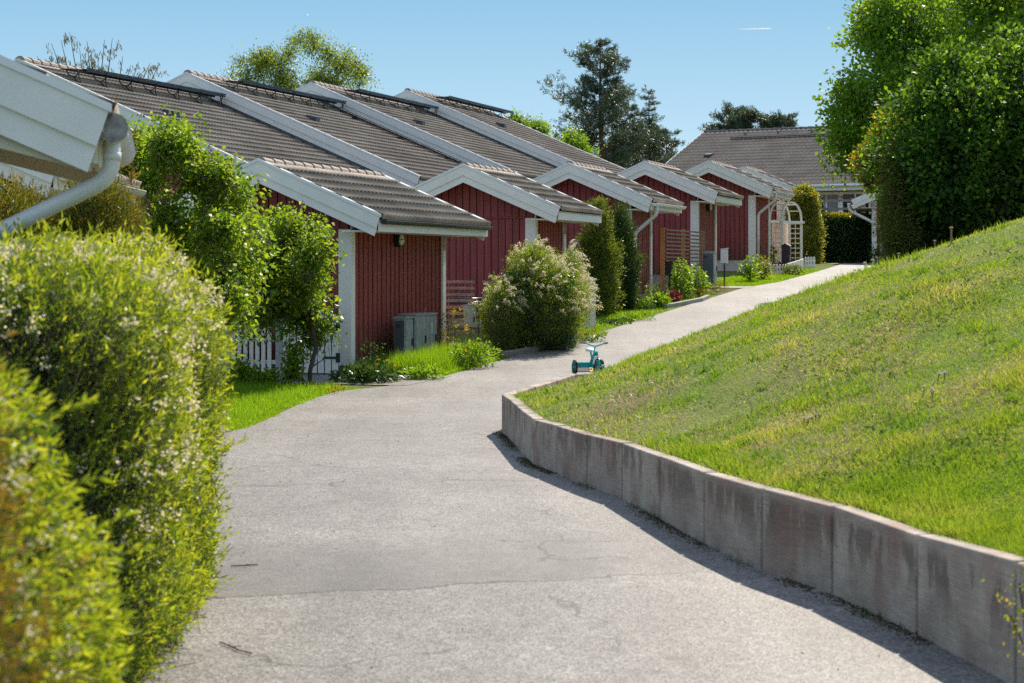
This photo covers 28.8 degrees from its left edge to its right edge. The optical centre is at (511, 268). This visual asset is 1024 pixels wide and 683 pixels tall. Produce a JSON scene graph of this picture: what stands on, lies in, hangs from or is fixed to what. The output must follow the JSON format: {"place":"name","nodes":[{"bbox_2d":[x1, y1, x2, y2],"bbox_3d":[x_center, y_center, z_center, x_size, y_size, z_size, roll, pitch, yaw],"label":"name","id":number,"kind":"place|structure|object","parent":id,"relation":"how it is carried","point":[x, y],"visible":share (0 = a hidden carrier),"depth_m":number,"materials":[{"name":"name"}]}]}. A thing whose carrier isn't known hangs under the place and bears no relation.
{"place":"outdoors","nodes":[
{"label":"outdoors","id":0,"kind":"place"},
{"bbox_2d":[209,378,362,431],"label":"verge grass","id":1,"kind":"structure","parent":0,"point":[254,404],"depth_m":24.30,"materials":[{"name":"green plant"}]},
{"bbox_2d":[219,373,448,384],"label":"path","id":2,"kind":"structure","parent":0,"point":[318,378],"depth_m":28.04,"materials":[{"name":"concrete"}]},
{"bbox_2d":[357,337,394,375],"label":"bare rose","id":3,"kind":"object","parent":2,"relation":"on","point":[375,356],"visible":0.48,"depth_m":28.29,"materials":[{"name":"green plant"}]},
{"bbox_2d":[0,0,976,166],"label":"sky","id":4,"kind":"structure","parent":0,"point":[695,55],"materials":[{"name":"blue"}]},
{"bbox_2d":[73,263,1006,682],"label":"path","id":5,"kind":"structure","parent":0,"point":[519,569],"depth_m":10.69,"materials":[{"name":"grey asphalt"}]},
{"bbox_2d":[220,641,251,653],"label":"twig","id":6,"kind":"object","parent":5,"relation":"on","point":[234,647],"visible":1,"depth_m":8.59,"materials":[{"name":"wood"}]},
{"bbox_2d":[572,341,607,373],"bbox_3d":[1.161,1.291,28.726,0.441,0.489,0.606,0,0,-17],"label":"tricycle","id":7,"kind":"object","parent":5,"relation":"on","point":[595,362],"visible":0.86,"depth_m":28.75,"materials":[{"name":"teal metal"}]},
{"bbox_2d":[492,429,907,632],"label":"wall foot weeds","id":8,"kind":"object","parent":5,"relation":"on","point":[634,506],"depth_m":12.61,"materials":[{"name":"green plant"}]},
{"bbox_2d":[492,433,932,645],"bbox_3d":[0.697,1.644,14.250,0.413,0.045,11.360,0,0,-10],"label":"wall foot debris","id":9,"kind":"object","parent":5,"relation":"on","point":[503,436],"depth_m":10.37,"materials":[{"name":"brown plant"}]},
{"bbox_2d":[821,195,867,255],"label":"pergola","id":10,"kind":"object","parent":5,"relation":"on","point":[836,199],"visible":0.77,"depth_m":69.44,"materials":[{"name":"grey wood"}]},
{"bbox_2d":[980,563,1023,673],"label":"barberry sprig","id":11,"kind":"object","parent":5,"relation":"on","point":[1020,590],"visible":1,"depth_m":7.31,"materials":[{"name":"green plant"}]},
{"bbox_2d":[216,260,887,423],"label":"ground","id":12,"kind":"structure","parent":0,"point":[823,266],"depth_m":38.65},
{"bbox_2d":[0,331,101,682],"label":"bronze thuja","id":13,"kind":"object","parent":12,"relation":"on","point":[19,628],"visible":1,"depth_m":3.40,"materials":[{"name":"green plant"}]},
{"bbox_2d":[0,55,135,239],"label":"store building","id":14,"kind":"structure","parent":12,"relation":"on","point":[49,125],"depth_m":9.73,"materials":[{"name":"white wood"}]},
{"bbox_2d":[0,162,146,229],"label":"garden shed","id":15,"kind":"structure","parent":12,"relation":"on","point":[39,178],"depth_m":17.47,"materials":[{"name":"white wood"}]},
{"bbox_2d":[0,357,156,682],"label":"hedge","id":16,"kind":"object","parent":12,"relation":"on","point":[85,646],"visible":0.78,"depth_m":4.97,"materials":[{"name":"green plant"}]},
{"bbox_2d":[0,95,163,261],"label":"thuja hedge","id":17,"kind":"object","parent":12,"relation":"on","point":[109,207],"visible":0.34,"depth_m":14.26,"materials":[{"name":"green plant"}]},
{"bbox_2d":[34,32,168,79],"bbox_3d":[-10.747,-2.777,51.970,3.550,6.868,0.981,0,0,0],"label":"willow tree","id":18,"kind":"object","parent":12,"relation":"on","point":[59,59],"visible":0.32,"depth_m":51.97,"materials":[{"name":"green plant"}]},
{"bbox_2d":[0,213,248,682],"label":"flowering hedge","id":19,"kind":"object","parent":12,"relation":"on","point":[129,335],"visible":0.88,"depth_m":8.01,"materials":[{"name":"green plant"}]},
{"bbox_2d":[14,56,362,210],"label":"terraced house","id":20,"kind":"structure","parent":12,"relation":"on","point":[249,139],"depth_m":45.41,"materials":[{"name":"grey tile"}]},
{"bbox_2d":[118,103,282,375],"bbox_3d":[-4.018,-0.101,24.031,2.504,3.711,3.117,0,0,0],"label":"lilac shrub","id":21,"kind":"object","parent":12,"relation":"on","point":[221,238],"visible":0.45,"depth_m":23.42,"materials":[{"name":"green plant"}]},
{"bbox_2d":[211,319,289,372],"bbox_3d":[-4.513,1.156,30.081,2.530,0.810,0.220,0,0,18],"label":"picket fence","id":22,"kind":"object","parent":12,"relation":"on","point":[269,361],"visible":0.1,"depth_m":29.72,"materials":[{"name":"white paint"}]},
{"bbox_2d":[179,191,347,385],"bbox_3d":[-3.416,0.274,27.184,2.429,2.857,2.596,0,0,0],"label":"lilac shrub","id":23,"kind":"object","parent":12,"relation":"on","point":[296,291],"visible":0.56,"depth_m":26.88,"materials":[{"name":"green plant"}]},
{"bbox_2d":[222,332,309,385],"bbox_3d":[-3.333,1.394,26.891,0.685,1.081,1.539,0,0,40],"label":"lilac sucker","id":24,"kind":"object","parent":12,"relation":"on","point":[293,362],"visible":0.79,"depth_m":27.01,"materials":[{"name":"green plant"}]},
{"bbox_2d":[216,14,382,90],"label":"birch tree","id":25,"kind":"object","parent":12,"relation":"on","point":[261,61],"visible":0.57,"depth_m":91.39,"materials":[{"name":"green plant"}]},
{"bbox_2d":[166,70,462,186],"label":"terraced house","id":26,"kind":"structure","parent":12,"relation":"on","point":[343,134],"depth_m":50.95,"materials":[{"name":"grey concrete"}]},
{"bbox_2d":[147,156,492,372],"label":"garden shed","id":27,"kind":"structure","parent":12,"relation":"on","point":[392,237],"depth_m":30.51,"materials":[{"name":"red wood"}]},
{"bbox_2d":[283,310,339,372],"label":"garden gate","id":28,"kind":"structure","parent":27,"relation":"attached to","point":[334,357],"depth_m":29.30,"materials":[{"name":"white paint"}]},
{"bbox_2d":[328,360,404,384],"bbox_3d":[-2.025,1.495,27.889,1.085,0.451,0.998,0,0,0],"label":"garden plant","id":29,"kind":"object","parent":12,"relation":"on","point":[363,372],"visible":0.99,"depth_m":27.73,"materials":[{"name":"green plant"}]},
{"bbox_2d":[393,316,413,356],"bbox_3d":[-1.661,1.133,30.614,0.230,0.800,0.363,0,0,18],"label":"utility cabinet","id":30,"kind":"object","parent":12,"relation":"on","point":[403,331],"visible":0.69,"depth_m":30.46,"materials":[{"name":"metal"}]},
{"bbox_2d":[399,312,436,351],"bbox_3d":[-1.461,1.106,31.259,0.300,0.820,0.993,0,0,18],"label":"utility cabinet","id":31,"kind":"object","parent":12,"relation":"on","point":[424,328],"visible":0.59,"depth_m":31.13,"materials":[{"name":"metal"}]},
{"bbox_2d":[397,362,446,379],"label":"garden plant","id":32,"kind":"object","parent":12,"relation":"on","point":[412,373],"visible":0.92,"depth_m":28.31,"materials":[{"name":"green plant"}]},
{"bbox_2d":[296,80,555,178],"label":"terraced house","id":33,"kind":"structure","parent":12,"relation":"on","point":[402,116],"depth_m":58.62,"materials":[{"name":"grey concrete"}]},
{"bbox_2d":[353,338,508,374],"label":"grass","id":34,"kind":"structure","parent":12,"relation":"on","point":[440,357],"depth_m":29.68,"materials":[{"name":"green plant"}]},
{"bbox_2d":[437,307,479,348],"bbox_3d":[-0.937,1.037,31.887,0.876,0.862,0.975,0,0,0],"label":"thorny shrub","id":35,"kind":"object","parent":12,"relation":"on","point":[454,336],"visible":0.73,"depth_m":31.91,"materials":[{"name":"green plant"}]},
{"bbox_2d":[446,280,473,344],"bbox_3d":[-0.894,0.791,34.114,0.500,1.200,0.066,0,0,4],"label":"slat trellis","id":36,"kind":"object","parent":12,"relation":"on","point":[470,288],"visible":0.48,"depth_m":34.09,"materials":[{"name":"brown wood"}]},
{"bbox_2d":[449,298,482,341],"bbox_3d":[-0.827,0.924,35.182,0.680,0.824,0.042,0,0,3],"label":"handrail","id":37,"kind":"object","parent":12,"relation":"on","point":[467,303],"visible":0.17,"depth_m":35.16,"materials":[{"name":"grey metal"}]},
{"bbox_2d":[462,304,475,340],"bbox_3d":[-0.719,1.022,33.613,0.212,0.868,0.144,0,0,38],"label":"mailbox","id":38,"kind":"object","parent":12,"relation":"on","point":[471,317],"visible":0.69,"depth_m":33.56,"materials":[{"name":"white metal"}]},
{"bbox_2d":[446,336,502,367],"bbox_3d":[-0.570,1.279,30.200,0.914,0.561,0.800,0,0,0],"label":"garden plant","id":39,"kind":"object","parent":12,"relation":"on","point":[473,355],"visible":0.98,"depth_m":30.13,"materials":[{"name":"green plant"}]},
{"bbox_2d":[483,280,498,342],"bbox_3d":[-0.350,0.782,34.621,0.318,1.161,0.066,0,0,4],"label":"slat trellis","id":40,"kind":"object","parent":12,"relation":"on","point":[485,282],"visible":0.27,"depth_m":34.59,"materials":[{"name":"grey wood"}]},
{"bbox_2d":[414,162,603,326],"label":"garden shed","id":41,"kind":"structure","parent":12,"relation":"on","point":[512,206],"depth_m":38.77,"materials":[{"name":"red wood"}]},
{"bbox_2d":[567,239,582,313],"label":"arched gate","id":42,"kind":"structure","parent":41,"relation":"attached to","point":[577,242],"depth_m":40.94,"materials":[{"name":"grey wood"}]},
{"bbox_2d":[394,88,624,173],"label":"terraced house","id":43,"kind":"structure","parent":12,"relation":"on","point":[480,119],"depth_m":65.77,"materials":[{"name":"grey wood"}]},
{"bbox_2d":[506,106,555,136],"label":"garden tree","id":44,"kind":"object","parent":12,"relation":"on","point":[539,125],"visible":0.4,"depth_m":87.41,"materials":[{"name":"green plant"}]},
{"bbox_2d":[468,234,604,351],"bbox_3d":[0.592,0.524,33.548,1.949,2.339,3.385,0,0,22],"label":"spirea bush","id":45,"kind":"object","parent":12,"relation":"on","point":[557,290],"visible":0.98,"depth_m":32.99,"materials":[{"name":"green plant"}]},
{"bbox_2d":[496,333,578,356],"bbox_3d":[0.353,1.327,33.964,1.101,0.403,5.347,0,0,26],"label":"stone edging","id":46,"kind":"object","parent":12,"relation":"on","point":[512,353],"visible":0.18,"depth_m":32.35,"materials":[{"name":"grey stone"}]},
{"bbox_2d":[557,116,604,155],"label":"garden tree","id":47,"kind":"object","parent":12,"relation":"on","point":[571,138],"visible":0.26,"depth_m":91.66,"materials":[{"name":"green plant"}]},
{"bbox_2d":[583,278,596,330],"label":"gate pillar","id":48,"kind":"structure","parent":12,"relation":"on","point":[593,319],"depth_m":37.55,"materials":[{"name":"white paint"}]},
{"bbox_2d":[575,325,608,341],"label":"garden plant","id":49,"kind":"object","parent":12,"relation":"on","point":[596,335],"visible":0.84,"depth_m":34.89,"materials":[{"name":"green plant"}]},
{"bbox_2d":[537,37,655,164],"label":"pine tree","id":50,"kind":"object","parent":12,"relation":"on","point":[604,111],"visible":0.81,"depth_m":99.47,"materials":[{"name":"green plant"}]},
{"bbox_2d":[570,194,628,315],"bbox_3d":[1.765,-0.147,41.468,1.394,2.842,1.549,0,0,0],"label":"thuja","id":51,"kind":"object","parent":12,"relation":"on","point":[598,242],"visible":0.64,"depth_m":41.37,"materials":[{"name":"green plant"}]},
{"bbox_2d":[532,161,685,298],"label":"garden shed","id":52,"kind":"structure","parent":12,"relation":"on","point":[582,182],"depth_m":45.85,"materials":[{"name":"red wood"}]},
{"bbox_2d":[596,315,633,324],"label":"garden plant","id":53,"kind":"object","parent":12,"relation":"on","point":[610,321],"visible":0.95,"depth_m":39.10,"materials":[{"name":"green plant"}]},
{"bbox_2d":[538,293,718,332],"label":"grass","id":54,"kind":"structure","parent":12,"relation":"on","point":[612,315],"depth_m":41.89,"materials":[{"name":"green plant"}]},
{"bbox_2d":[608,200,649,310],"bbox_3d":[2.435,-0.190,43.142,1.076,2.708,1.286,0,0,-33],"label":"thuja","id":55,"kind":"object","parent":12,"relation":"on","point":[632,257],"visible":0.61,"depth_m":42.96,"materials":[{"name":"green plant"}]},
{"bbox_2d":[597,100,662,168],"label":"pine tree","id":56,"kind":"object","parent":12,"relation":"on","point":[630,117],"visible":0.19,"depth_m":103.87,"materials":[{"name":"green plant"}]},
{"bbox_2d":[614,309,656,320],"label":"garden plant","id":57,"kind":"object","parent":12,"relation":"on","point":[635,314],"visible":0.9,"depth_m":39.91,"materials":[{"name":"green plant"}]},
{"bbox_2d":[609,121,672,168],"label":"pine tree","id":58,"kind":"object","parent":12,"relation":"on","point":[646,157],"visible":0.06,"depth_m":107.81,"materials":[{"name":"green plant"}]},
{"bbox_2d":[631,301,655,309],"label":"garden plant","id":59,"kind":"object","parent":12,"relation":"on","point":[644,305],"visible":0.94,"depth_m":42.73,"materials":[{"name":"green plant"}]},
{"bbox_2d":[623,89,675,163],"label":"spruce tree","id":60,"kind":"object","parent":12,"relation":"on","point":[654,143],"visible":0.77,"depth_m":101.88,"materials":[{"name":"green plant"}]},
{"bbox_2d":[643,279,660,303],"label":"garden plant","id":61,"kind":"object","parent":12,"relation":"on","point":[654,290],"visible":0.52,"depth_m":44.28,"materials":[{"name":"green plant"}]},
{"bbox_2d":[643,291,672,307],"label":"garden plant","id":62,"kind":"object","parent":12,"relation":"on","point":[660,301],"visible":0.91,"depth_m":43.33,"materials":[{"name":"green plant"}]},
{"bbox_2d":[646,125,685,163],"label":"pine tree","id":63,"kind":"object","parent":12,"relation":"on","point":[664,137],"visible":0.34,"depth_m":106.08,"materials":[{"name":"green plant"}]},
{"bbox_2d":[665,261,673,289],"bbox_3d":[3.673,0.308,46.399,0.192,0.992,0.224,0,0,20],"label":"mailbox","id":64,"kind":"object","parent":12,"relation":"on","point":[669,265],"visible":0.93,"depth_m":46.31,"materials":[{"name":"black paint"}]},
{"bbox_2d":[665,290,682,301],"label":"coral bells","id":65,"kind":"object","parent":12,"relation":"on","point":[674,295],"visible":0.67,"depth_m":44.85,"materials":[{"name":"red plant"}]},
{"bbox_2d":[617,159,743,283],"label":"garden shed","id":66,"kind":"structure","parent":12,"relation":"on","point":[701,199],"depth_m":52.62,"materials":[{"name":"red wood"}]},
{"bbox_2d":[665,258,695,297],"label":"hydrangea","id":67,"kind":"object","parent":12,"relation":"on","point":[685,283],"visible":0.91,"depth_m":46.23,"materials":[{"name":"green plant"}]},
{"bbox_2d":[660,228,705,294],"bbox_3d":[4.316,-0.121,49.870,0.125,1.732,4.650,0,0,18],"label":"garden trellis","id":68,"kind":"object","parent":12,"relation":"on","point":[702,243],"visible":0.7,"depth_m":49.28,"materials":[{"name":"orange wood"}]},
{"bbox_2d":[664,295,709,308],"bbox_3d":[4.010,0.759,44.742,0.225,0.306,3.321,0,0,22],"label":"kerb edging","id":69,"kind":"object","parent":12,"relation":"on","point":[687,302],"visible":0.56,"depth_m":44.33,"materials":[{"name":"concrete"}]},
{"bbox_2d":[678,289,696,299],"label":"lavender clump","id":70,"kind":"object","parent":12,"relation":"on","point":[686,292],"visible":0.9,"depth_m":45.97,"materials":[{"name":"green plant"}]},
{"bbox_2d":[687,263,711,295],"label":"hydrangea","id":71,"kind":"object","parent":12,"relation":"on","point":[701,282],"visible":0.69,"depth_m":47.21,"materials":[{"name":"green plant"}]},
{"bbox_2d":[702,251,716,284],"bbox_3d":[5.163,0.001,51.959,0.350,0.910,0.383,0,0,18],"label":"utility cabinet","id":72,"kind":"object","parent":12,"relation":"on","point":[710,262],"visible":0.65,"depth_m":51.78,"materials":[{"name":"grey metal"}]},
{"bbox_2d":[704,281,721,293],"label":"lavender clump","id":73,"kind":"object","parent":12,"relation":"on","point":[716,288],"visible":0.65,"depth_m":47.93,"materials":[{"name":"green plant"}]},
{"bbox_2d":[688,100,754,143],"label":"pine tree","id":74,"kind":"object","parent":12,"relation":"on","point":[729,117],"visible":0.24,"depth_m":111.67,"materials":[{"name":"green plant"}]},
{"bbox_2d":[720,248,728,283],"bbox_3d":[5.464,0.006,51.199,0.202,1.084,0.164,0,0,20],"label":"mailbox","id":75,"kind":"object","parent":12,"relation":"on","point":[724,255],"visible":0.94,"depth_m":51.15,"materials":[{"name":"white metal"}]},
{"bbox_2d":[686,159,794,270],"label":"garden shed","id":76,"kind":"structure","parent":12,"relation":"on","point":[743,231],"depth_m":60.21,"materials":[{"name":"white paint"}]},
{"bbox_2d":[737,255,763,280],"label":"rose bush","id":77,"kind":"object","parent":12,"relation":"on","point":[749,270],"visible":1,"depth_m":53.54,"materials":[{"name":"green plant"}]},
{"bbox_2d":[723,105,786,129],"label":"pine tree","id":78,"kind":"object","parent":12,"relation":"on","point":[755,115],"visible":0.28,"depth_m":111.41,"materials":[{"name":"green plant"}]},
{"bbox_2d":[750,254,774,278],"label":"rose bush","id":79,"kind":"object","parent":12,"relation":"on","point":[766,269],"visible":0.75,"depth_m":54.54,"materials":[{"name":"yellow plant"}]},
{"bbox_2d":[502,374,1023,682],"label":"retaining wall","id":80,"kind":"structure","parent":12,"relation":"on","point":[929,586],"depth_m":10.20,"materials":[{"name":"concrete"}]},
{"bbox_2d":[769,243,778,261],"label":"climbing rose","id":81,"kind":"object","parent":12,"relation":"on","point":[773,254],"visible":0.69,"depth_m":61.00,"materials":[{"name":"green plant"}]},
{"bbox_2d":[738,165,816,261],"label":"garden shed","id":82,"kind":"structure","parent":12,"relation":"on","point":[768,177],"depth_m":67.70,"materials":[{"name":"white wood"}]},
{"bbox_2d":[770,264,785,273],"bbox_3d":[7.659,0.027,57.466,0.511,0.325,0.040,0,0,36],"label":"picket border","id":83,"kind":"object","parent":12,"relation":"on","point":[776,267],"visible":0.64,"depth_m":57.45,"materials":[{"name":"white paint"}]},
{"bbox_2d":[758,109,798,127],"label":"pine tree","id":84,"kind":"object","parent":12,"relation":"on","point":[790,122],"visible":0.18,"depth_m":111.21,"materials":[{"name":"green plant"}]},
{"bbox_2d":[772,201,787,261],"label":"trellis","id":85,"kind":"structure","parent":12,"relation":"on","point":[785,231],"depth_m":63.52,"materials":[{"name":"paint"}]},
{"bbox_2d":[780,243,791,265],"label":"post column","id":86,"kind":"structure","parent":12,"relation":"on","point":[785,253],"depth_m":60.47,"materials":[{"name":"paint"}]},
{"bbox_2d":[768,202,804,264],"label":"rose arch","id":87,"kind":"structure","parent":12,"relation":"on","point":[789,222],"depth_m":63.04,"materials":[{"name":"white paint"}]},
{"bbox_2d":[781,263,806,274],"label":"garden plant","id":88,"kind":"object","parent":12,"relation":"on","point":[791,268],"visible":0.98,"depth_m":57.12,"materials":[{"name":"green plant"}]},
{"bbox_2d":[785,259,803,270],"bbox_3d":[8.444,-0.066,59.505,0.043,0.496,4.154,0,0,16],"label":"picket border","id":89,"kind":"object","parent":12,"relation":"on","point":[800,262],"visible":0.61,"depth_m":60.23,"materials":[{"name":"white paint"}]},
{"bbox_2d":[783,180,829,263],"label":"tall hedge","id":90,"kind":"object","parent":12,"relation":"on","point":[805,199],"visible":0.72,"depth_m":65.58,"materials":[{"name":"green plant"}]},
{"bbox_2d":[804,257,815,267],"bbox_3d":[9.244,-0.195,61.718,0.432,0.371,0.040,0,0,-28],"label":"picket border","id":91,"kind":"object","parent":12,"relation":"on","point":[808,261],"visible":0.93,"depth_m":61.68,"materials":[{"name":"white paint"}]},
{"bbox_2d":[813,211,871,262],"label":"clipped hedge","id":92,"kind":"object","parent":12,"relation":"on","point":[844,231],"visible":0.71,"depth_m":68.89,"materials":[{"name":"green plant"}]},
{"bbox_2d":[868,248,883,263],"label":"ivy sprig","id":93,"kind":"object","parent":12,"relation":"on","point":[872,255],"visible":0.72,"depth_m":64.95,"materials":[{"name":"green plant"}]},
{"bbox_2d":[847,193,981,262],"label":"garden shed","id":94,"kind":"structure","parent":12,"relation":"on","point":[860,200],"depth_m":65.89,"materials":[{"name":"white paint"}]},
{"bbox_2d":[700,268,822,285],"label":"front lawn","id":95,"kind":"structure","parent":0,"point":[732,281],"depth_m":54.43,"materials":[{"name":"green plant"}]},
{"bbox_2d":[508,217,1023,578],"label":"grass slope","id":96,"kind":"structure","parent":0,"point":[718,389],"depth_m":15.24,"materials":[{"name":"green plant"}]},
{"bbox_2d":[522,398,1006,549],"bbox_3d":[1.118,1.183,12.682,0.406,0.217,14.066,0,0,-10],"label":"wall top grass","id":97,"kind":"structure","parent":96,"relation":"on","point":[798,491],"depth_m":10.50,"materials":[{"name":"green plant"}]},
{"bbox_2d":[526,236,1023,505],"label":"clover patches","id":98,"kind":"object","parent":96,"relation":"on","point":[962,447],"visible":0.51,"depth_m":14.00,"materials":[{"name":"green plant"}]},
{"bbox_2d":[799,254,899,301],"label":"crest grass","id":99,"kind":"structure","parent":96,"relation":"on","point":[834,281],"depth_m":19.32,"materials":[{"name":"green plant"}]},
{"bbox_2d":[843,103,902,264],"bbox_3d":[6.071,-1.280,33.054,1.121,3.212,1.241,0,0,0],"label":"orange tipped shrub","id":100,"kind":"object","parent":96,"relation":"on","point":[858,166],"visible":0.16,"depth_m":32.96,"materials":[{"name":"green plant"}]},
{"bbox_2d":[870,139,928,260],"bbox_3d":[5.766,-0.921,29.559,0.929,2.185,1.479,0,0,0],"label":"feathery shrub","id":101,"kind":"object","parent":96,"relation":"on","point":[896,234],"visible":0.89,"depth_m":29.34,"materials":[{"name":"green plant"}]},
{"bbox_2d":[808,0,1023,190],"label":"tall tree","id":102,"kind":"object","parent":96,"relation":"on","point":[889,40],"visible":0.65,"depth_m":48.82,"materials":[{"name":"green plant"}]},
{"bbox_2d":[848,17,1023,252],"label":"dark shrub","id":103,"kind":"object","parent":96,"relation":"on","point":[959,132],"visible":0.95,"depth_m":29.20,"materials":[{"name":"green plant"}]},
{"bbox_2d":[665,124,871,214],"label":"house","id":104,"kind":"structure","parent":0,"point":[787,154],"depth_m":81.52,"materials":[{"name":"tile"}]},
{"bbox_2d":[815,192,839,213],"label":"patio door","id":105,"kind":"structure","parent":104,"relation":"in","point":[827,204],"depth_m":76.92,"materials":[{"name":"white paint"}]},
{"bbox_2d":[840,191,871,214],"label":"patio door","id":106,"kind":"structure","parent":104,"relation":"in","point":[855,193],"depth_m":76.49,"materials":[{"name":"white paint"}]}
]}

